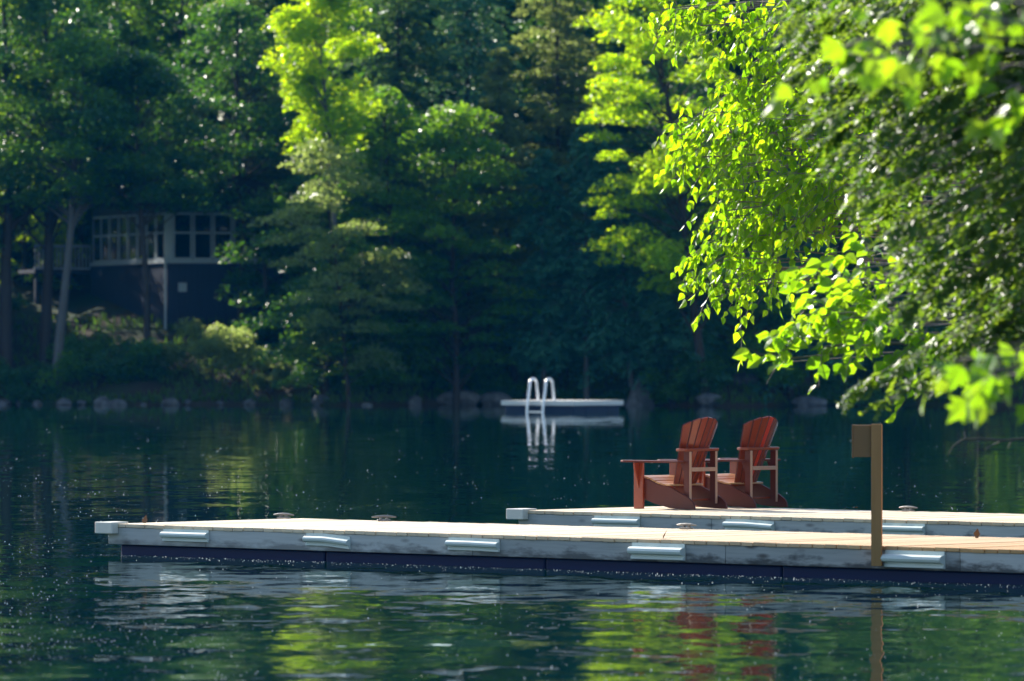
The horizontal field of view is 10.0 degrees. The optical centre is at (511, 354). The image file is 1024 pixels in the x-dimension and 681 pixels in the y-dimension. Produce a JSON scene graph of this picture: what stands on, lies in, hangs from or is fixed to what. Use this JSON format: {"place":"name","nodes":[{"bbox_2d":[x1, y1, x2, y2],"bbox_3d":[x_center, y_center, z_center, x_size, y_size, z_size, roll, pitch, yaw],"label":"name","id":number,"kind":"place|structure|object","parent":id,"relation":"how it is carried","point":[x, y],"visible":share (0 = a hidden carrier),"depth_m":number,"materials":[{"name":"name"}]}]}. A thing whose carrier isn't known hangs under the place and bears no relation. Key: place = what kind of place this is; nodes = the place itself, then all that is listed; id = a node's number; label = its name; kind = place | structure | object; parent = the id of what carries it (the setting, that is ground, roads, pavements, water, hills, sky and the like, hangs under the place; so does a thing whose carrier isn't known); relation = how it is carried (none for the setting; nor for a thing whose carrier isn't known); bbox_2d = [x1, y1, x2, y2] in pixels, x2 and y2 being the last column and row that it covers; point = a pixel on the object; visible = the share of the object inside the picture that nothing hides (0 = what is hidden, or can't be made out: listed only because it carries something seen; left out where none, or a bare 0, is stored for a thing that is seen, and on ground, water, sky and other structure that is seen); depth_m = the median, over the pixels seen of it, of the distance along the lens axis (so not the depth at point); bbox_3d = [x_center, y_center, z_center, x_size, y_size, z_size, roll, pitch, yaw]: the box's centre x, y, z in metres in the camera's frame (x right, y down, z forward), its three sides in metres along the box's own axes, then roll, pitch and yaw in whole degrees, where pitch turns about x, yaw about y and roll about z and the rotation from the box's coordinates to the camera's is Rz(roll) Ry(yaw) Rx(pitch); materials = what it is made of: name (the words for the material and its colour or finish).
{"place":"outdoors","nodes":[
{"label":"outdoors","id":0,"kind":"place"},
{"bbox_2d":[0,405,1023,680],"bbox_3d":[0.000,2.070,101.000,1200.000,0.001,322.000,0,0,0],"label":"lake water","id":1,"kind":"structure","parent":0,"point":[168,463],"depth_m":56.00,"materials":[{"name":"teal liquid"}]},
{"bbox_2d":[0,417,1023,680],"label":"floating fluff","id":2,"kind":"object","parent":1,"relation":"on","point":[408,565],"visible":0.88,"depth_m":49.33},
{"bbox_2d":[95,513,1023,584],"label":"floating dock","id":3,"kind":"object","parent":1,"relation":"on","point":[935,558],"visible":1,"depth_m":56.84,"materials":[{"name":"grey wood"}]},
{"bbox_2d":[852,424,881,565],"bbox_3d":[3.259,1.286,53.808,0.274,1.300,0.135,0,0,8],"label":"wooden post","id":4,"kind":"object","parent":3,"relation":"attached to","point":[866,440],"visible":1,"depth_m":53.73,"materials":[{"name":"brown wood"}]},
{"bbox_2d":[973,529,979,537],"bbox_3d":[4.449,1.721,56.121,0.072,0.120,0.012,0,0,29],"label":"fallen leaf","id":5,"kind":"object","parent":3,"relation":"on","point":[976,533],"visible":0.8,"depth_m":56.13,"materials":[{"name":"brown plant"}]},
{"bbox_2d":[501,377,623,411],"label":"swim raft","id":6,"kind":"object","parent":1,"relation":"on","point":[538,405],"visible":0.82,"depth_m":212.10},
{"bbox_2d":[506,506,1023,537],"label":"floating dock","id":7,"kind":"object","parent":1,"relation":"on","point":[906,521],"visible":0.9,"depth_m":64.05,"materials":[{"name":"grey wood"}]},
{"bbox_2d":[621,417,727,509],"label":"adirondack chair","id":8,"kind":"object","parent":7,"relation":"on","point":[678,487],"visible":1,"depth_m":66.59,"materials":[{"name":"red wood"}]},
{"bbox_2d":[695,416,787,507],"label":"adirondack chair","id":9,"kind":"object","parent":7,"relation":"on","point":[745,488],"visible":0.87,"depth_m":67.35,"materials":[{"name":"red wood"}]},
{"bbox_2d":[791,396,827,405],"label":"boulder","id":10,"kind":"object","parent":1,"relation":"in","point":[807,401],"visible":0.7,"depth_m":235.64,"materials":[{"name":"grey stone"}]},
{"bbox_2d":[0,151,1023,406],"bbox_3d":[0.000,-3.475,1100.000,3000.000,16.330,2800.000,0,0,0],"label":"ground","id":11,"kind":"structure","parent":0,"point":[84,301],"depth_m":244.76,"materials":[{"name":"green plant"}]},
{"bbox_2d":[0,398,11,404],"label":"boulder","id":12,"kind":"object","parent":11,"relation":"on","point":[4,401],"visible":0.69,"depth_m":242.63,"materials":[{"name":"grey stone"}]},
{"bbox_2d":[0,357,58,402],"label":"shrub","id":13,"kind":"object","parent":11,"relation":"on","point":[14,387],"visible":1,"depth_m":242.95,"materials":[{"name":"green plant"}]},
{"bbox_2d":[32,400,41,404],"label":"boulder","id":14,"kind":"object","parent":11,"relation":"on","point":[36,402],"visible":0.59,"depth_m":241.86,"materials":[{"name":"grey stone"}]},
{"bbox_2d":[0,1,87,289],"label":"oak tree","id":15,"kind":"object","parent":11,"relation":"on","point":[26,241],"visible":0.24,"depth_m":261.64,"materials":[{"name":"green plant"}]},
{"bbox_2d":[0,0,100,375],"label":"oak tree","id":16,"kind":"object","parent":11,"relation":"on","point":[9,224],"visible":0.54,"depth_m":246.76,"materials":[{"name":"green plant"}]},
{"bbox_2d":[56,398,71,404],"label":"boulder","id":17,"kind":"object","parent":11,"relation":"on","point":[63,401],"visible":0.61,"depth_m":241.47,"materials":[{"name":"grey stone"}]},
{"bbox_2d":[0,0,162,364],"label":"oak tree","id":18,"kind":"object","parent":11,"relation":"on","point":[49,224],"visible":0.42,"depth_m":247.41,"materials":[{"name":"green plant"}]},
{"bbox_2d":[77,400,86,404],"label":"boulder","id":19,"kind":"object","parent":11,"relation":"on","point":[81,402],"visible":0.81,"depth_m":241.51,"materials":[{"name":"grey stone"}]},
{"bbox_2d":[33,348,135,390],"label":"shrub","id":20,"kind":"object","parent":11,"relation":"on","point":[68,367],"visible":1,"depth_m":242.83,"materials":[{"name":"green plant"}]},
{"bbox_2d":[0,27,173,385],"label":"ash tree","id":21,"kind":"object","parent":11,"relation":"on","point":[83,186],"visible":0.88,"depth_m":243.79,"materials":[{"name":"green plant"}]},
{"bbox_2d":[45,327,131,361],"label":"shrub","id":22,"kind":"object","parent":11,"relation":"on","point":[79,346],"visible":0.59,"depth_m":247.07,"materials":[{"name":"green plant"}]},
{"bbox_2d":[0,0,179,280],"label":"maple tree","id":23,"kind":"object","parent":11,"relation":"on","point":[80,232],"visible":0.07,"depth_m":260.84,"materials":[{"name":"green plant"}]},
{"bbox_2d":[94,396,109,404],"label":"boulder","id":24,"kind":"object","parent":11,"relation":"on","point":[102,400],"visible":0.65,"depth_m":240.61,"materials":[{"name":"grey stone"}]},
{"bbox_2d":[109,399,126,404],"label":"boulder","id":25,"kind":"object","parent":11,"relation":"on","point":[117,402],"visible":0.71,"depth_m":239.74,"materials":[{"name":"grey stone"}]},
{"bbox_2d":[70,335,173,383],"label":"shrub","id":26,"kind":"object","parent":11,"relation":"on","point":[150,371],"visible":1,"depth_m":243.01,"materials":[{"name":"green plant"}]},
{"bbox_2d":[49,0,224,189],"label":"maple tree","id":27,"kind":"object","parent":11,"relation":"on","point":[136,19],"visible":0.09,"depth_m":262.86,"materials":[{"name":"green plant"}]},
{"bbox_2d":[34,46,243,366],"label":"maple tree","id":28,"kind":"object","parent":11,"relation":"on","point":[173,187],"visible":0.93,"depth_m":243.67,"materials":[{"name":"green plant"}]},
{"bbox_2d":[117,337,182,378],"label":"shrub","id":29,"kind":"object","parent":11,"relation":"on","point":[148,348],"visible":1,"depth_m":242.97,"materials":[{"name":"green plant"}]},
{"bbox_2d":[18,176,301,328],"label":"cottage","id":30,"kind":"structure","parent":11,"relation":"on","point":[187,272],"depth_m":252.22,"materials":[{"name":"blue wood"}]},
{"bbox_2d":[93,216,100,262],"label":"window","id":31,"kind":"structure","parent":30,"relation":"in","point":[96,220],"depth_m":258.63,"materials":[{"name":"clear glass"}]},
{"bbox_2d":[101,216,109,261],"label":"window","id":32,"kind":"structure","parent":30,"relation":"in","point":[105,220],"depth_m":257.68,"materials":[{"name":"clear glass"}]},
{"bbox_2d":[110,215,118,261],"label":"window","id":33,"kind":"structure","parent":30,"relation":"in","point":[114,220],"depth_m":256.61,"materials":[{"name":"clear glass"}]},
{"bbox_2d":[119,215,127,260],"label":"window","id":34,"kind":"structure","parent":30,"relation":"in","point":[123,220],"depth_m":255.55,"materials":[{"name":"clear glass"}]},
{"bbox_2d":[128,214,136,260],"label":"window","id":35,"kind":"structure","parent":30,"relation":"in","point":[132,229],"depth_m":254.55,"materials":[{"name":"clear glass"}]},
{"bbox_2d":[137,214,145,260],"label":"window","id":36,"kind":"structure","parent":30,"relation":"in","point":[139,258],"depth_m":253.81,"materials":[{"name":"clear glass"}]},
{"bbox_2d":[146,213,155,259],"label":"window","id":37,"kind":"structure","parent":30,"relation":"in","point":[151,226],"depth_m":252.39,"materials":[{"name":"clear glass"}]},
{"bbox_2d":[156,213,163,259],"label":"window","id":38,"kind":"structure","parent":30,"relation":"in","point":[160,218],"depth_m":251.40,"materials":[{"name":"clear glass"}]},
{"bbox_2d":[173,212,191,259],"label":"window","id":39,"kind":"structure","parent":30,"relation":"in","point":[179,213],"depth_m":250.85,"materials":[{"name":"white wood"}]},
{"bbox_2d":[193,213,211,259],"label":"window","id":40,"kind":"structure","parent":30,"relation":"in","point":[194,214],"depth_m":251.16,"materials":[{"name":"white wood"}]},
{"bbox_2d":[213,213,231,259],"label":"window","id":41,"kind":"structure","parent":30,"relation":"in","point":[214,214],"depth_m":251.46,"materials":[{"name":"white wood"}]},
{"bbox_2d":[233,213,251,259],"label":"window","id":42,"kind":"structure","parent":30,"relation":"in","point":[244,213],"depth_m":251.77,"materials":[{"name":"white wood"}]},
{"bbox_2d":[161,397,179,404],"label":"boulder","id":43,"kind":"object","parent":11,"relation":"on","point":[170,401],"visible":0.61,"depth_m":239.30,"materials":[{"name":"grey stone"}]},
{"bbox_2d":[184,399,191,403],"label":"boulder","id":44,"kind":"object","parent":11,"relation":"on","point":[187,401],"visible":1,"depth_m":240.16,"materials":[{"name":"grey stone"}]},
{"bbox_2d":[91,0,294,184],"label":"maple tree","id":45,"kind":"object","parent":11,"relation":"on","point":[151,3],"visible":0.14,"depth_m":261.96,"materials":[{"name":"green plant"}]},
{"bbox_2d":[161,317,251,382],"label":"shrub","id":46,"kind":"object","parent":11,"relation":"on","point":[219,333],"visible":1,"depth_m":243.01,"materials":[{"name":"green plant"}]},
{"bbox_2d":[141,0,323,325],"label":"maple tree","id":47,"kind":"object","parent":11,"relation":"on","point":[230,15],"visible":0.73,"depth_m":248.47,"materials":[{"name":"green plant"}]},
{"bbox_2d":[186,328,278,387],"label":"shrub","id":48,"kind":"object","parent":11,"relation":"on","point":[239,337],"visible":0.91,"depth_m":242.23,"materials":[{"name":"green plant"}]},
{"bbox_2d":[175,0,318,256],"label":"hemlock tree","id":49,"kind":"object","parent":11,"relation":"on","point":[247,88],"visible":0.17,"depth_m":255.25,"materials":[{"name":"green plant"}]},
{"bbox_2d":[243,399,256,404],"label":"boulder","id":50,"kind":"object","parent":11,"relation":"on","point":[249,402],"visible":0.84,"depth_m":240.38,"materials":[{"name":"grey stone"}]},
{"bbox_2d":[214,193,317,365],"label":"maple tree","id":51,"kind":"object","parent":11,"relation":"on","point":[261,288],"visible":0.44,"depth_m":245.87,"materials":[{"name":"green plant"}]},
{"bbox_2d":[247,358,295,394],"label":"shrub","id":52,"kind":"object","parent":11,"relation":"on","point":[277,373],"visible":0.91,"depth_m":241.49,"materials":[{"name":"green plant"}]},
{"bbox_2d":[279,398,293,404],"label":"boulder","id":53,"kind":"object","parent":11,"relation":"on","point":[286,401],"visible":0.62,"depth_m":239.22,"materials":[{"name":"grey stone"}]},
{"bbox_2d":[213,173,380,349],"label":"maple tree","id":54,"kind":"object","parent":11,"relation":"on","point":[293,188],"visible":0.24,"depth_m":244.38,"materials":[{"name":"green plant"}]},
{"bbox_2d":[279,328,333,369],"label":"shrub","id":55,"kind":"object","parent":11,"relation":"on","point":[282,336],"visible":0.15,"depth_m":241.37,"materials":[{"name":"green plant"}]},
{"bbox_2d":[311,394,329,405],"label":"boulder","id":56,"kind":"object","parent":11,"relation":"on","point":[317,400],"visible":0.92,"depth_m":238.02,"materials":[{"name":"grey stone"}]},
{"bbox_2d":[257,0,387,385],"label":"aspen tree","id":57,"kind":"object","parent":11,"relation":"on","point":[305,74],"visible":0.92,"depth_m":237.52,"materials":[{"name":"green plant"}]},
{"bbox_2d":[251,228,407,396],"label":"maple tree","id":58,"kind":"object","parent":11,"relation":"on","point":[303,371],"visible":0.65,"depth_m":238.38,"materials":[{"name":"green plant"}]},
{"bbox_2d":[246,138,434,405],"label":"dogwood tree","id":59,"kind":"object","parent":11,"relation":"on","point":[327,196],"visible":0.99,"depth_m":235.36,"materials":[{"name":"green plant"}]},
{"bbox_2d":[280,244,443,393],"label":"maple tree","id":60,"kind":"object","parent":11,"relation":"on","point":[372,378],"visible":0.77,"depth_m":237.69,"materials":[{"name":"green plant"}]},
{"bbox_2d":[361,402,372,405],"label":"boulder","id":61,"kind":"object","parent":11,"relation":"on","point":[366,404],"visible":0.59,"depth_m":236.43,"materials":[{"name":"grey stone"}]},
{"bbox_2d":[302,85,472,377],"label":"maple tree","id":62,"kind":"object","parent":11,"relation":"on","point":[395,109],"visible":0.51,"depth_m":241.00,"materials":[{"name":"green plant"}]},
{"bbox_2d":[301,0,492,323],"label":"hemlock tree","id":63,"kind":"object","parent":11,"relation":"on","point":[397,10],"visible":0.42,"depth_m":247.43,"materials":[{"name":"green plant"}]},
{"bbox_2d":[408,395,421,404],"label":"boulder","id":64,"kind":"object","parent":11,"relation":"on","point":[415,400],"visible":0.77,"depth_m":238.92,"materials":[{"name":"grey stone"}]},
{"bbox_2d":[369,100,548,404],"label":"tree","id":65,"kind":"object","parent":11,"relation":"on","point":[454,124],"visible":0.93,"depth_m":239.00,"materials":[{"name":"green plant"}]},
{"bbox_2d":[437,389,480,404],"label":"boulder","id":66,"kind":"object","parent":11,"relation":"on","point":[468,397],"visible":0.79,"depth_m":240.17,"materials":[{"name":"grey stone"}]},
{"bbox_2d":[382,0,568,347],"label":"hemlock tree","id":67,"kind":"object","parent":11,"relation":"on","point":[469,66],"visible":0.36,"depth_m":248.43,"materials":[{"name":"green plant"}]},
{"bbox_2d":[479,391,512,404],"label":"boulder","id":68,"kind":"object","parent":11,"relation":"on","point":[492,398],"visible":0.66,"depth_m":240.17,"materials":[{"name":"grey stone"}]},
{"bbox_2d":[465,373,527,399],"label":"shrub","id":69,"kind":"object","parent":11,"relation":"on","point":[513,391],"visible":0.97,"depth_m":241.30,"materials":[{"name":"green plant"}]},
{"bbox_2d":[0,0,1011,310],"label":"forest","id":70,"kind":"object","parent":11,"relation":"on","point":[170,32],"visible":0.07,"depth_m":258.62,"materials":[{"name":"green plant"}]},
{"bbox_2d":[444,47,572,384],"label":"hemlock tree","id":71,"kind":"object","parent":11,"relation":"on","point":[496,80],"visible":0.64,"depth_m":243.03,"materials":[{"name":"green plant"}]},
{"bbox_2d":[1,310,1023,404],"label":"undergrowth","id":72,"kind":"object","parent":11,"relation":"on","point":[335,399],"visible":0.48,"depth_m":242.26,"materials":[{"name":"green leaf"}]},
{"bbox_2d":[487,147,601,399],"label":"cedar tree","id":73,"kind":"object","parent":11,"relation":"on","point":[543,181],"visible":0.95,"depth_m":239.97,"materials":[{"name":"green plant"}]},
{"bbox_2d":[473,0,633,321],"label":"hemlock tree","id":74,"kind":"object","parent":11,"relation":"on","point":[556,66],"visible":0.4,"depth_m":249.05,"materials":[{"name":"green plant"}]},
{"bbox_2d":[551,388,603,399],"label":"shrub","id":75,"kind":"object","parent":11,"relation":"on","point":[567,395],"visible":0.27,"depth_m":240.14,"materials":[{"name":"green plant"}]},
{"bbox_2d":[515,124,657,399],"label":"cedar tree","id":76,"kind":"object","parent":11,"relation":"on","point":[583,272],"visible":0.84,"depth_m":239.19,"materials":[{"name":"green plant"}]},
{"bbox_2d":[599,387,630,403],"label":"shrub","id":77,"kind":"object","parent":11,"relation":"on","point":[623,395],"visible":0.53,"depth_m":238.71,"materials":[{"name":"green plant"}]},
{"bbox_2d":[564,136,679,394],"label":"cedar tree","id":78,"kind":"object","parent":11,"relation":"on","point":[624,294],"visible":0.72,"depth_m":238.19,"materials":[{"name":"green plant"}]},
{"bbox_2d":[625,378,654,405],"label":"boulder","id":79,"kind":"object","parent":11,"relation":"on","point":[635,397],"visible":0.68,"depth_m":237.10,"materials":[{"name":"grey stone"}]},
{"bbox_2d":[579,11,752,331],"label":"maple tree","id":80,"kind":"object","parent":11,"relation":"on","point":[649,75],"visible":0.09,"depth_m":246.00,"materials":[{"name":"green plant"}]},
{"bbox_2d":[570,0,785,393],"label":"maple tree","id":81,"kind":"object","parent":11,"relation":"on","point":[627,85],"visible":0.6,"depth_m":233.72,"materials":[{"name":"green plant"}]},
{"bbox_2d":[628,164,739,381],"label":"cedar tree","id":82,"kind":"object","parent":11,"relation":"on","point":[685,339],"visible":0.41,"depth_m":236.71,"materials":[{"name":"green plant"}]},
{"bbox_2d":[695,393,722,405],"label":"boulder","id":83,"kind":"object","parent":11,"relation":"on","point":[705,399],"visible":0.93,"depth_m":234.57,"materials":[{"name":"grey stone"}]},
{"bbox_2d":[730,371,761,386],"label":"boulder","id":84,"kind":"object","parent":11,"relation":"on","point":[739,377],"visible":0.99,"depth_m":236.76,"materials":[{"name":"grey stone"}]},
{"bbox_2d":[652,109,842,371],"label":"maple tree","id":85,"kind":"object","parent":11,"relation":"on","point":[728,335],"visible":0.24,"depth_m":236.50,"materials":[{"name":"green plant"}]},
{"bbox_2d":[731,358,806,397],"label":"shrub","id":86,"kind":"object","parent":11,"relation":"on","point":[781,375],"visible":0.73,"depth_m":235.88,"materials":[{"name":"green plant"}]},
{"bbox_2d":[725,119,865,404],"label":"cedar tree","id":87,"kind":"object","parent":11,"relation":"on","point":[789,388],"visible":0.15,"depth_m":237.31,"materials":[{"name":"green plant"}]},
{"bbox_2d":[637,0,1018,369],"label":"birch tree","id":88,"kind":"object","parent":11,"relation":"on","point":[785,189],"visible":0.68,"depth_m":60.27,"materials":[{"name":"green plant"}]},
{"bbox_2d":[747,67,921,381],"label":"maple tree","id":89,"kind":"object","parent":11,"relation":"on","point":[839,248],"visible":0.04,"depth_m":242.09,"materials":[{"name":"green plant"}]},
{"bbox_2d":[784,369,887,405],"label":"shrub","id":90,"kind":"object","parent":11,"relation":"on","point":[825,392],"visible":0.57,"depth_m":237.53,"materials":[{"name":"green plant"}]},
{"bbox_2d":[732,225,1023,422],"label":"hazel tree","id":91,"kind":"object","parent":11,"relation":"on","point":[843,335],"visible":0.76,"depth_m":46.39,"materials":[{"name":"green plant"}]},
{"bbox_2d":[753,0,1023,420],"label":"cedar tree","id":92,"kind":"object","parent":11,"relation":"on","point":[995,188],"visible":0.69,"depth_m":37.93,"materials":[{"name":"green plant"}]},
{"bbox_2d":[948,430,1023,454],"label":"dead branch","id":93,"kind":"object","parent":92,"relation":"attached to","point":[994,439],"visible":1,"depth_m":39.99,"materials":[{"name":"brown wood"}]},
{"bbox_2d":[762,0,1023,429],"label":"maple tree","id":94,"kind":"object","parent":11,"relation":"on","point":[870,74],"visible":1,"depth_m":28.13,"materials":[{"name":"green plant"}]},
{"bbox_2d":[822,38,984,378],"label":"maple tree","id":95,"kind":"object","parent":11,"relation":"on","point":[924,328],"visible":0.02,"depth_m":243.52,"materials":[{"name":"green plant"}]},
{"bbox_2d":[863,353,948,385],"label":"shrub","id":96,"kind":"object","parent":11,"relation":"on","point":[919,370],"visible":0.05,"depth_m":243.49,"materials":[{"name":"green plant"}]},
{"bbox_2d":[887,74,1023,367],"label":"maple tree","id":97,"kind":"object","parent":11,"relation":"on","point":[1011,294],"visible":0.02,"depth_m":243.64,"materials":[{"name":"green plant"}]}
]}

